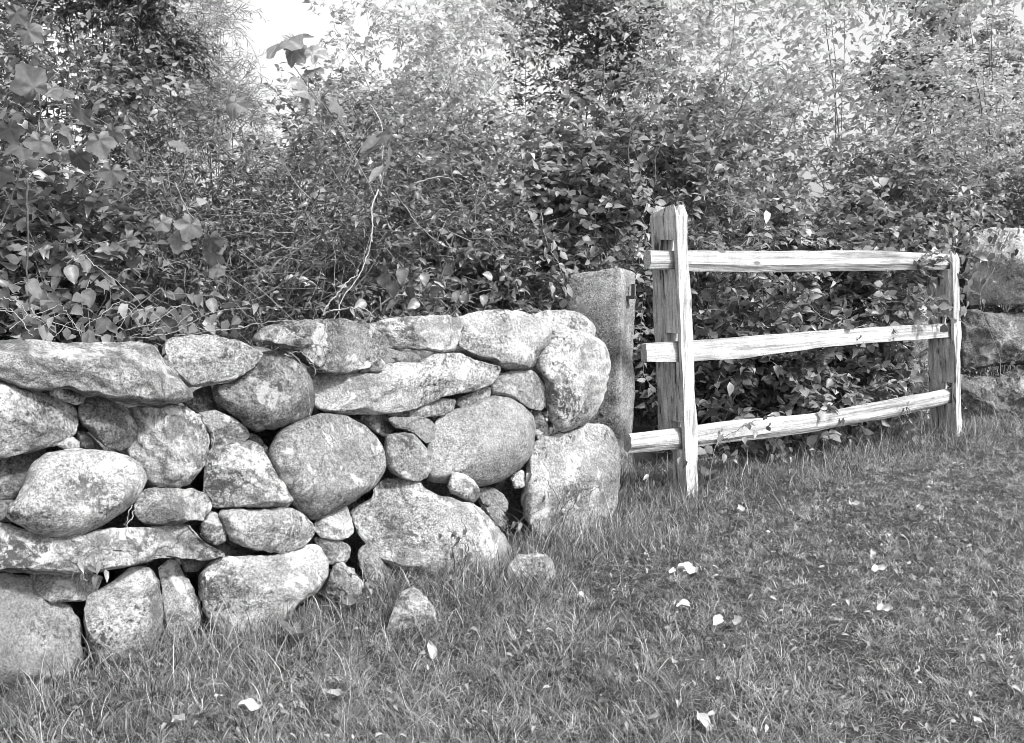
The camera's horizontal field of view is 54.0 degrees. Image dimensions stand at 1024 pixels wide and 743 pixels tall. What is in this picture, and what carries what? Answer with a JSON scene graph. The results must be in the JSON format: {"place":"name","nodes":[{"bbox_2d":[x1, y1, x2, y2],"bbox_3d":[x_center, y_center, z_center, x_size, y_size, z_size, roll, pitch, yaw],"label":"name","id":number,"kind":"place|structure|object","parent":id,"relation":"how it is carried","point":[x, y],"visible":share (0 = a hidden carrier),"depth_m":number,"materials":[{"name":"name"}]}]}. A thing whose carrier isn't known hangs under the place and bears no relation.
{"place":"outdoors","nodes":[
{"label":"outdoors","id":0,"kind":"place"},
{"bbox_2d":[0,261,1023,742],"bbox_3d":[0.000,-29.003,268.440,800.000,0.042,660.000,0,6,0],"label":"ground","id":1,"kind":"structure","parent":0,"point":[652,457],"depth_m":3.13,"materials":[{"name":"plant"}]},
{"bbox_2d":[0,571,82,691],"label":"boulder","id":2,"kind":"object","parent":1,"relation":"on","point":[30,620],"visible":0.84,"depth_m":2.57,"materials":[{"name":"stone"}]},
{"bbox_2d":[30,573,102,602],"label":"stone","id":3,"kind":"object","parent":2,"relation":"on","point":[50,588],"visible":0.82,"depth_m":2.64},
{"bbox_2d":[0,139,102,334],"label":"shrub","id":4,"kind":"object","parent":1,"relation":"on","point":[24,174],"visible":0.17,"depth_m":3.97,"materials":[{"name":"grey plant"}]},
{"bbox_2d":[0,0,150,167],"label":"tree","id":5,"kind":"object","parent":1,"relation":"on","point":[6,32],"visible":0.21,"depth_m":9.95,"materials":[{"name":"grey plant"}]},
{"bbox_2d":[4,0,210,183],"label":"evergreen tree","id":6,"kind":"object","parent":1,"relation":"on","point":[150,11],"visible":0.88,"depth_m":8.22,"materials":[{"name":"grey plant"}]},
{"bbox_2d":[0,0,227,340],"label":"shrub","id":7,"kind":"object","parent":1,"relation":"on","point":[118,94],"visible":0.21,"depth_m":5.66,"materials":[{"name":"grey plant"}]},
{"bbox_2d":[83,566,163,667],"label":"boulder","id":8,"kind":"object","parent":1,"relation":"on","point":[130,599],"visible":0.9,"depth_m":2.70,"materials":[{"name":"stone"}]},
{"bbox_2d":[0,57,257,380],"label":"shrub","id":9,"kind":"object","parent":1,"relation":"on","point":[71,233],"visible":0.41,"depth_m":3.91,"materials":[{"name":"grey plant"}]},
{"bbox_2d":[0,0,140,231],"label":"grape vine","id":10,"kind":"object","parent":9,"relation":"attached to","point":[28,83],"visible":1,"depth_m":3.57,"materials":[{"name":"grey plant"}]},
{"bbox_2d":[78,8,224,179],"bbox_3d":[-3.350,-1.607,9.489,1.308,3.479,1.344,-6,9,-45],"label":"evergreen tree","id":11,"kind":"object","parent":1,"relation":"on","point":[184,58],"visible":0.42,"depth_m":9.22,"materials":[{"name":"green plant"}]},
{"bbox_2d":[6,118,353,357],"bbox_3d":[-1.550,-0.122,4.309,1.629,1.877,1.290,-4,8,-34],"label":"shrub","id":12,"kind":"object","parent":1,"relation":"on","point":[154,268],"visible":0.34,"depth_m":4.24,"materials":[{"name":"grey plant"}]},
{"bbox_2d":[45,140,226,280],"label":"grape vine","id":13,"kind":"object","parent":12,"relation":"attached to","point":[187,227],"visible":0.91,"depth_m":3.86,"materials":[{"name":"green plant"}]},
{"bbox_2d":[158,559,201,638],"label":"stone","id":14,"kind":"object","parent":1,"relation":"on","point":[176,584],"visible":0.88,"depth_m":2.90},
{"bbox_2d":[72,138,303,355],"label":"shrub","id":15,"kind":"object","parent":1,"relation":"on","point":[210,148],"visible":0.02,"depth_m":5.18,"materials":[{"name":"grey plant"}]},
{"bbox_2d":[71,56,307,332],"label":"shrub","id":16,"kind":"object","parent":1,"relation":"on","point":[220,124],"visible":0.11,"depth_m":5.86,"materials":[{"name":"grey plant"}]},
{"bbox_2d":[101,0,299,335],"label":"pine tree","id":17,"kind":"object","parent":1,"relation":"on","point":[224,88],"visible":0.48,"depth_m":11.42,"materials":[{"name":"grey plant"}]},
{"bbox_2d":[38,109,433,351],"bbox_3d":[-1.195,-0.150,4.549,1.808,2.069,1.345,0,6,0],"label":"shrub","id":18,"kind":"object","parent":1,"relation":"on","point":[272,212],"visible":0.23,"depth_m":4.48,"materials":[{"name":"grey plant"}]},
{"bbox_2d":[334,104,391,318],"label":"hanging vine","id":19,"kind":"object","parent":18,"relation":"hanging from","point":[382,137],"visible":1,"depth_m":3.96,"materials":[{"name":"grey plant"}]},
{"bbox_2d":[198,544,328,634],"bbox_3d":[-0.775,0.688,3.121,0.454,0.310,0.286,-6,8,-41],"label":"boulder","id":20,"kind":"object","parent":1,"relation":"on","point":[252,582],"visible":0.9,"depth_m":2.99,"materials":[{"name":"stone"}]},
{"bbox_2d":[0,522,224,575],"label":"slab stone","id":21,"kind":"object","parent":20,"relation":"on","point":[23,550],"visible":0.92,"depth_m":2.64,"materials":[{"name":"stone"}]},
{"bbox_2d":[5,448,146,537],"bbox_3d":[-1.160,0.317,2.666,0.271,0.243,0.393,4,8,32],"label":"boulder","id":22,"kind":"object","parent":21,"relation":"on","point":[69,492],"visible":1,"depth_m":2.56,"materials":[{"name":"stone"}]},
{"bbox_2d":[78,396,137,450],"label":"stone","id":23,"kind":"object","parent":22,"relation":"on","point":[106,422],"visible":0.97,"depth_m":2.74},
{"bbox_2d":[68,553,115,586],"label":"weed","id":24,"kind":"object","parent":21,"relation":"attached to","point":[97,565],"visible":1,"depth_m":2.48,"materials":[{"name":"grey plant"}]},
{"bbox_2d":[133,487,211,525],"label":"stone","id":25,"kind":"object","parent":21,"relation":"on","point":[165,506],"visible":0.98,"depth_m":2.81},
{"bbox_2d":[127,403,209,487],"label":"boulder","id":26,"kind":"object","parent":25,"relation":"on","point":[166,448],"visible":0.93,"depth_m":2.82,"materials":[{"name":"stone"}]},
{"bbox_2d":[0,339,192,405],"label":"slab stone","id":27,"kind":"object","parent":26,"relation":"on","point":[138,373],"visible":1,"depth_m":2.63,"materials":[{"name":"stone"}]},
{"bbox_2d":[199,511,226,545],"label":"pebble","id":28,"kind":"object","parent":21,"relation":"on","point":[212,530],"visible":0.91,"depth_m":2.95,"materials":[{"name":"grey stone"}]},
{"bbox_2d":[218,507,315,553],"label":"stone","id":29,"kind":"object","parent":20,"relation":"on","point":[282,530],"visible":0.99,"depth_m":3.04,"materials":[{"name":"stone"}]},
{"bbox_2d":[203,440,293,508],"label":"stone","id":30,"kind":"object","parent":29,"relation":"on","point":[237,474],"visible":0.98,"depth_m":2.98,"materials":[{"name":"stone"}]},
{"bbox_2d":[199,409,249,447],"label":"stone","id":31,"kind":"object","parent":30,"relation":"on","point":[227,429],"visible":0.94,"depth_m":2.98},
{"bbox_2d":[182,386,217,413],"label":"stone","id":32,"kind":"object","parent":31,"relation":"on","point":[201,400],"visible":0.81,"depth_m":3.00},
{"bbox_2d":[313,536,350,564],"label":"stone","id":33,"kind":"object","parent":20,"relation":"on","point":[336,551],"visible":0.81,"depth_m":3.25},
{"bbox_2d":[314,506,353,540],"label":"stone","id":34,"kind":"object","parent":33,"relation":"on","point":[337,525],"visible":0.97,"depth_m":3.24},
{"bbox_2d":[268,413,385,519],"bbox_3d":[-0.615,0.297,3.295,0.304,0.344,0.494,5,8,37],"label":"boulder","id":35,"kind":"object","parent":34,"relation":"on","point":[324,464],"visible":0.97,"depth_m":3.16,"materials":[{"name":"grey stone"}]},
{"bbox_2d":[212,349,315,431],"bbox_3d":[-0.776,0.056,3.132,0.241,0.250,0.379,5,8,37],"label":"boulder","id":36,"kind":"object","parent":35,"relation":"on","point":[269,390],"visible":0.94,"depth_m":3.06,"materials":[{"name":"stone"}]},
{"bbox_2d":[164,334,262,386],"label":"stone","id":37,"kind":"object","parent":36,"relation":"on","point":[204,360],"visible":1,"depth_m":2.90,"materials":[{"name":"stone"}]},
{"bbox_2d":[0,341,537,632],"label":"rubble","id":38,"kind":"object","parent":1,"relation":"on","point":[513,512],"visible":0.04,"depth_m":3.36,"materials":[{"name":"grey stone"}]},
{"bbox_2d":[0,448,45,499],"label":"boulder","id":39,"kind":"object","parent":38,"relation":"on","point":[14,470],"visible":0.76,"depth_m":2.63,"materials":[{"name":"stone"}]},
{"bbox_2d":[0,381,78,458],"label":"boulder","id":40,"kind":"object","parent":39,"relation":"on","point":[31,421],"visible":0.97,"depth_m":2.57,"materials":[{"name":"stone"}]},
{"bbox_2d":[49,389,85,404],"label":"chip stone","id":41,"kind":"object","parent":40,"relation":"on","point":[69,396],"visible":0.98,"depth_m":2.64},
{"bbox_2d":[1,294,229,354],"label":"trailing vine","id":42,"kind":"object","parent":38,"relation":"on","point":[87,336],"visible":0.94,"depth_m":3.38,"materials":[{"name":"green plant"}]},
{"bbox_2d":[0,254,295,339],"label":"trailing vine","id":43,"kind":"object","parent":38,"relation":"on","point":[71,273],"visible":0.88,"depth_m":3.36,"materials":[{"name":"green plant"}]},
{"bbox_2d":[360,414,393,436],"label":"stone","id":44,"kind":"object","parent":38,"relation":"on","point":[381,425],"visible":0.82,"depth_m":3.46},
{"bbox_2d":[203,128,425,348],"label":"shrub","id":45,"kind":"object","parent":1,"relation":"on","point":[282,280],"visible":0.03,"depth_m":5.45,"materials":[{"name":"grey plant"}]},
{"bbox_2d":[219,59,450,213],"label":"shrub","id":46,"kind":"object","parent":1,"relation":"on","point":[360,107],"visible":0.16,"depth_m":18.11,"materials":[{"name":"grey plant"}]},
{"bbox_2d":[325,562,362,611],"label":"stone","id":47,"kind":"object","parent":1,"relation":"on","point":[340,580],"visible":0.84,"depth_m":3.16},
{"bbox_2d":[208,60,539,345],"bbox_3d":[-0.867,-0.720,6.703,2.488,2.580,1.570,0,6,0],"label":"shrub","id":48,"kind":"object","parent":1,"relation":"on","point":[459,123],"visible":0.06,"depth_m":6.50,"materials":[{"name":"grey plant"}]},
{"bbox_2d":[358,543,393,591],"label":"stone","id":49,"kind":"object","parent":1,"relation":"on","point":[365,551],"visible":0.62,"depth_m":3.33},
{"bbox_2d":[219,92,540,349],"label":"shrub","id":50,"kind":"object","parent":1,"relation":"on","point":[370,283],"visible":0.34,"depth_m":4.64,"materials":[{"name":"grey plant"}]},
{"bbox_2d":[226,33,392,230],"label":"grape vine","id":51,"kind":"object","parent":50,"relation":"attached to","point":[298,51],"visible":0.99,"depth_m":4.33,"materials":[{"name":"grey plant"}]},
{"bbox_2d":[354,264,492,322],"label":"creeper","id":52,"kind":"object","parent":50,"relation":"attached to","point":[386,283],"visible":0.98,"depth_m":4.18,"materials":[{"name":"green plant"}]},
{"bbox_2d":[341,557,418,612],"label":"weed","id":53,"kind":"object","parent":1,"relation":"on","point":[370,588],"visible":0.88,"depth_m":3.13,"materials":[{"name":"grey plant"}]},
{"bbox_2d":[389,587,436,637],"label":"stone","id":54,"kind":"object","parent":1,"relation":"on","point":[405,601],"visible":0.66,"depth_m":2.99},
{"bbox_2d":[249,0,581,230],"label":"tree","id":55,"kind":"object","parent":1,"relation":"on","point":[462,29],"visible":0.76,"depth_m":12.63,"materials":[{"name":"grey plant"}]},
{"bbox_2d":[350,478,509,579],"bbox_3d":[-0.270,0.574,3.565,0.646,0.430,0.365,-5,8,-37],"label":"boulder","id":56,"kind":"object","parent":1,"relation":"on","point":[396,518],"visible":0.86,"depth_m":3.42,"materials":[{"name":"grey stone"}]},
{"bbox_2d":[384,432,432,481],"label":"stone","id":57,"kind":"object","parent":56,"relation":"on","point":[408,456],"visible":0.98,"depth_m":3.43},
{"bbox_2d":[387,416,435,442],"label":"wedge stone","id":58,"kind":"object","parent":57,"relation":"on","point":[423,429],"visible":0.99,"depth_m":3.49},
{"bbox_2d":[387,398,455,416],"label":"wedge stone","id":59,"kind":"object","parent":58,"relation":"on","point":[441,407],"visible":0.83,"depth_m":3.57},
{"bbox_2d":[310,353,500,414],"bbox_3d":[-0.359,0.038,3.532,0.809,0.201,0.195,-6,9,-43],"label":"slab stone","id":60,"kind":"object","parent":59,"relation":"on","point":[395,387],"visible":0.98,"depth_m":3.41,"materials":[{"name":"stone"}]},
{"bbox_2d":[253,318,386,375],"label":"stone","id":61,"kind":"object","parent":60,"relation":"on","point":[332,347],"visible":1,"depth_m":3.20,"materials":[{"name":"stone"}]},
{"bbox_2d":[369,314,462,352],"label":"stone","id":62,"kind":"object","parent":60,"relation":"on","point":[437,333],"visible":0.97,"depth_m":3.49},
{"bbox_2d":[447,472,480,502],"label":"stone","id":63,"kind":"object","parent":56,"relation":"on","point":[463,486],"visible":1,"depth_m":3.58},
{"bbox_2d":[485,506,505,526],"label":"pebble","id":64,"kind":"object","parent":56,"relation":"on","point":[500,512],"visible":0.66,"depth_m":3.76,"materials":[{"name":"grey stone"}]},
{"bbox_2d":[479,487,507,511],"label":"stone","id":65,"kind":"object","parent":64,"relation":"on","point":[490,496],"visible":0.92,"depth_m":3.77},
{"bbox_2d":[426,395,535,486],"bbox_3d":[-0.125,0.261,3.786,0.300,0.342,0.583,5,8,40],"label":"boulder","id":66,"kind":"object","parent":65,"relation":"on","point":[488,440],"visible":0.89,"depth_m":3.65,"materials":[{"name":"stone"}]},
{"bbox_2d":[456,386,490,407],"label":"wedge stone","id":67,"kind":"object","parent":66,"relation":"on","point":[469,399],"visible":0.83,"depth_m":3.71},
{"bbox_2d":[490,370,545,410],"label":"stone","id":68,"kind":"object","parent":66,"relation":"on","point":[526,388],"visible":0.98,"depth_m":3.86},
{"bbox_2d":[457,309,551,370],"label":"stone","id":69,"kind":"object","parent":68,"relation":"on","point":[512,340],"visible":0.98,"depth_m":3.78,"materials":[{"name":"stone"}]},
{"bbox_2d":[317,115,552,310],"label":"shrub","id":70,"kind":"object","parent":1,"relation":"on","point":[468,198],"visible":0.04,"depth_m":5.67,"materials":[{"name":"grey plant"}]},
{"bbox_2d":[437,519,471,588],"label":"weed","id":71,"kind":"object","parent":1,"relation":"on","point":[457,542],"visible":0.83,"depth_m":3.35,"materials":[{"name":"grey plant"}]},
{"bbox_2d":[309,99,610,433],"bbox_3d":[-0.220,-0.248,5.204,1.792,2.203,1.659,0,6,0],"label":"shrub","id":72,"kind":"object","parent":1,"relation":"on","point":[509,273],"visible":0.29,"depth_m":5.13,"materials":[{"name":"grey plant"}]},
{"bbox_2d":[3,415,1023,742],"bbox_3d":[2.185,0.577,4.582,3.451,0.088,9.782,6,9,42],"label":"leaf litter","id":73,"kind":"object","parent":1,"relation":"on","point":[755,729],"visible":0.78,"depth_m":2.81,"materials":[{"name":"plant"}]},
{"bbox_2d":[330,65,702,359],"bbox_3d":[0.050,-0.878,7.365,2.706,2.636,1.547,0,6,0],"label":"shrub","id":74,"kind":"object","parent":1,"relation":"on","point":[471,129],"visible":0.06,"depth_m":7.21,"materials":[{"name":"grey plant"}]},
{"bbox_2d":[372,0,669,271],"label":"tree","id":75,"kind":"object","parent":1,"relation":"on","point":[517,49],"visible":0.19,"depth_m":16.43,"materials":[{"name":"grey plant"}]},
{"bbox_2d":[31,417,1023,742],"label":"weeds","id":76,"kind":"object","parent":1,"relation":"on","point":[519,661],"visible":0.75,"depth_m":2.85,"materials":[{"name":"grey plant"}]},
{"bbox_2d":[507,553,555,584],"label":"stone","id":77,"kind":"object","parent":1,"relation":"on","point":[543,560],"visible":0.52,"depth_m":3.45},
{"bbox_2d":[520,423,619,535],"bbox_3d":[0.217,0.454,4.184,0.639,0.485,0.298,-6,9,-41],"label":"boulder","id":78,"kind":"object","parent":1,"relation":"on","point":[586,457],"visible":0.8,"depth_m":4.05,"materials":[{"name":"stone"}]},
{"bbox_2d":[534,328,610,431],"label":"boulder","id":79,"kind":"object","parent":78,"relation":"on","point":[572,367],"visible":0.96,"depth_m":4.00,"materials":[{"name":"stone"}]},
{"bbox_2d":[533,309,595,335],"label":"stone","id":80,"kind":"object","parent":79,"relation":"on","point":[557,320],"visible":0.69,"depth_m":4.29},
{"bbox_2d":[482,0,684,151],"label":"evergreen tree","id":81,"kind":"object","parent":1,"relation":"on","point":[587,11],"visible":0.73,"depth_m":14.75,"materials":[{"name":"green plant"}]},
{"bbox_2d":[460,47,736,433],"bbox_3d":[0.435,-0.565,5.802,1.778,2.560,1.395,0,6,0],"label":"shrub","id":82,"kind":"object","parent":1,"relation":"on","point":[579,178],"visible":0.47,"depth_m":5.48,"materials":[{"name":"grey plant"}]},
{"bbox_2d":[564,268,636,476],"bbox_3d":[0.464,0.046,5.162,0.349,1.158,0.291,3,7,22],"label":"granite gatepost","id":83,"kind":"object","parent":1,"relation":"on","point":[609,304],"visible":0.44,"depth_m":5.01,"materials":[{"name":"stone"}]},
{"bbox_2d":[516,207,590,312],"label":"creeper","id":84,"kind":"object","parent":83,"relation":"attached to","point":[563,302],"visible":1,"depth_m":4.93,"materials":[{"name":"grey plant"}]},
{"bbox_2d":[495,67,798,400],"bbox_3d":[1.019,-0.891,7.657,2.561,2.850,1.847,0,6,0],"label":"shrub","id":85,"kind":"object","parent":1,"relation":"on","point":[693,80],"visible":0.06,"depth_m":7.57,"materials":[{"name":"grey plant"}]},
{"bbox_2d":[618,450,686,507],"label":"weed","id":86,"kind":"object","parent":1,"relation":"on","point":[679,461],"visible":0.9,"depth_m":4.49,"materials":[{"name":"grey plant"}]},
{"bbox_2d":[528,55,846,452],"bbox_3d":[0.997,-0.506,5.792,1.544,2.567,1.304,6,9,44],"label":"shrub","id":87,"kind":"object","parent":1,"relation":"on","point":[698,213],"visible":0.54,"depth_m":5.67,"materials":[{"name":"grey plant"}]},
{"bbox_2d":[567,0,869,305],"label":"tree","id":88,"kind":"object","parent":1,"relation":"on","point":[688,34],"visible":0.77,"depth_m":12.70,"materials":[{"name":"grey plant"}]},
{"bbox_2d":[639,285,878,463],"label":"shrub","id":89,"kind":"object","parent":1,"relation":"on","point":[762,384],"visible":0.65,"depth_m":5.57,"materials":[{"name":"grey plant"}]},
{"bbox_2d":[641,81,893,364],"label":"shrub","id":90,"kind":"object","parent":1,"relation":"on","point":[784,163],"visible":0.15,"depth_m":7.71,"materials":[{"name":"grey plant"}]},
{"bbox_2d":[624,204,961,497],"bbox_3d":[1.635,-0.095,5.367,2.896,1.493,0.184,-5,8,-38],"label":"split rail fence","id":91,"kind":"object","parent":1,"relation":"on","point":[674,351],"visible":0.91,"depth_m":4.91,"materials":[{"name":"white wood"}]},
{"bbox_2d":[708,415,770,490],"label":"creeper","id":92,"kind":"object","parent":91,"relation":"attached to","point":[731,436],"visible":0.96,"depth_m":4.81,"materials":[{"name":"grey plant"}]},
{"bbox_2d":[879,204,1023,394],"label":"creeper","id":93,"kind":"object","parent":91,"relation":"attached to","point":[976,264],"visible":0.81,"depth_m":6.34,"materials":[{"name":"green plant"}]},
{"bbox_2d":[693,142,967,436],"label":"shrub","id":94,"kind":"object","parent":1,"relation":"on","point":[814,228],"visible":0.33,"depth_m":6.05,"materials":[{"name":"grey plant"}]},
{"bbox_2d":[747,271,932,444],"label":"shrub","id":95,"kind":"object","parent":1,"relation":"on","point":[858,367],"visible":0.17,"depth_m":6.06,"materials":[{"name":"grey plant"}]},
{"bbox_2d":[710,0,991,280],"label":"tree","id":96,"kind":"object","parent":1,"relation":"on","point":[896,73],"visible":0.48,"depth_m":13.58,"materials":[{"name":"grey plant"}]},
{"bbox_2d":[790,70,1023,373],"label":"shrub","id":97,"kind":"object","parent":1,"relation":"on","point":[940,137],"visible":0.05,"depth_m":8.00,"materials":[{"name":"grey plant"}]},
{"bbox_2d":[806,121,1010,430],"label":"shrub","id":98,"kind":"object","parent":1,"relation":"on","point":[934,196],"visible":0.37,"depth_m":6.76,"materials":[{"name":"grey plant"}]},
{"bbox_2d":[905,288,929,420],"bbox_3d":[2.836,-0.131,6.944,0.404,1.113,0.222,-3,7,-24],"label":"granite gatepost","id":99,"kind":"object","parent":1,"relation":"on","point":[915,350],"visible":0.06,"depth_m":6.81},
{"bbox_2d":[839,0,1023,178],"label":"tree","id":100,"kind":"object","parent":1,"relation":"on","point":[980,36],"visible":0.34,"depth_m":15.30,"materials":[{"name":"grey plant"}]},
{"bbox_2d":[848,0,1023,183],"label":"tree","id":101,"kind":"object","parent":1,"relation":"on","point":[968,7],"visible":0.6,"depth_m":12.84,"materials":[{"name":"grey plant"}]},
{"bbox_2d":[878,39,1023,373],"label":"shrub","id":102,"kind":"object","parent":1,"relation":"on","point":[1008,107],"visible":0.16,"depth_m":9.05,"materials":[{"name":"grey plant"}]},
{"bbox_2d":[901,117,1023,387],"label":"shrub","id":103,"kind":"object","parent":1,"relation":"on","point":[1015,220],"visible":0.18,"depth_m":7.41,"materials":[{"name":"grey plant"}]},
{"bbox_2d":[960,375,1000,419],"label":"boulder","id":104,"kind":"object","parent":1,"relation":"on","point":[972,395],"visible":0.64,"depth_m":6.86,"materials":[{"name":"stone"}]},
{"bbox_2d":[958,135,1023,371],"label":"shrub","id":105,"kind":"object","parent":1,"relation":"on","point":[989,169],"visible":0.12,"depth_m":8.37,"materials":[{"name":"grey plant"}]},
{"bbox_2d":[996,366,1023,419],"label":"boulder","id":106,"kind":"object","parent":1,"relation":"on","point":[1014,399],"visible":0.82,"depth_m":6.83,"materials":[{"name":"grey stone"}]},
{"bbox_2d":[960,309,1023,370],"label":"boulder","id":107,"kind":"object","parent":106,"relation":"on","point":[978,349],"visible":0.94,"depth_m":6.86,"materials":[{"name":"stone"}]},
{"bbox_2d":[965,227,1023,305],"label":"boulder","id":108,"kind":"object","parent":107,"relation":"on","point":[1008,271],"visible":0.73,"depth_m":6.82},
{"bbox_2d":[0,0,1023,260],"label":"sky","id":109,"kind":"structure","parent":0,"point":[285,17],"materials":[{"name":"white"}]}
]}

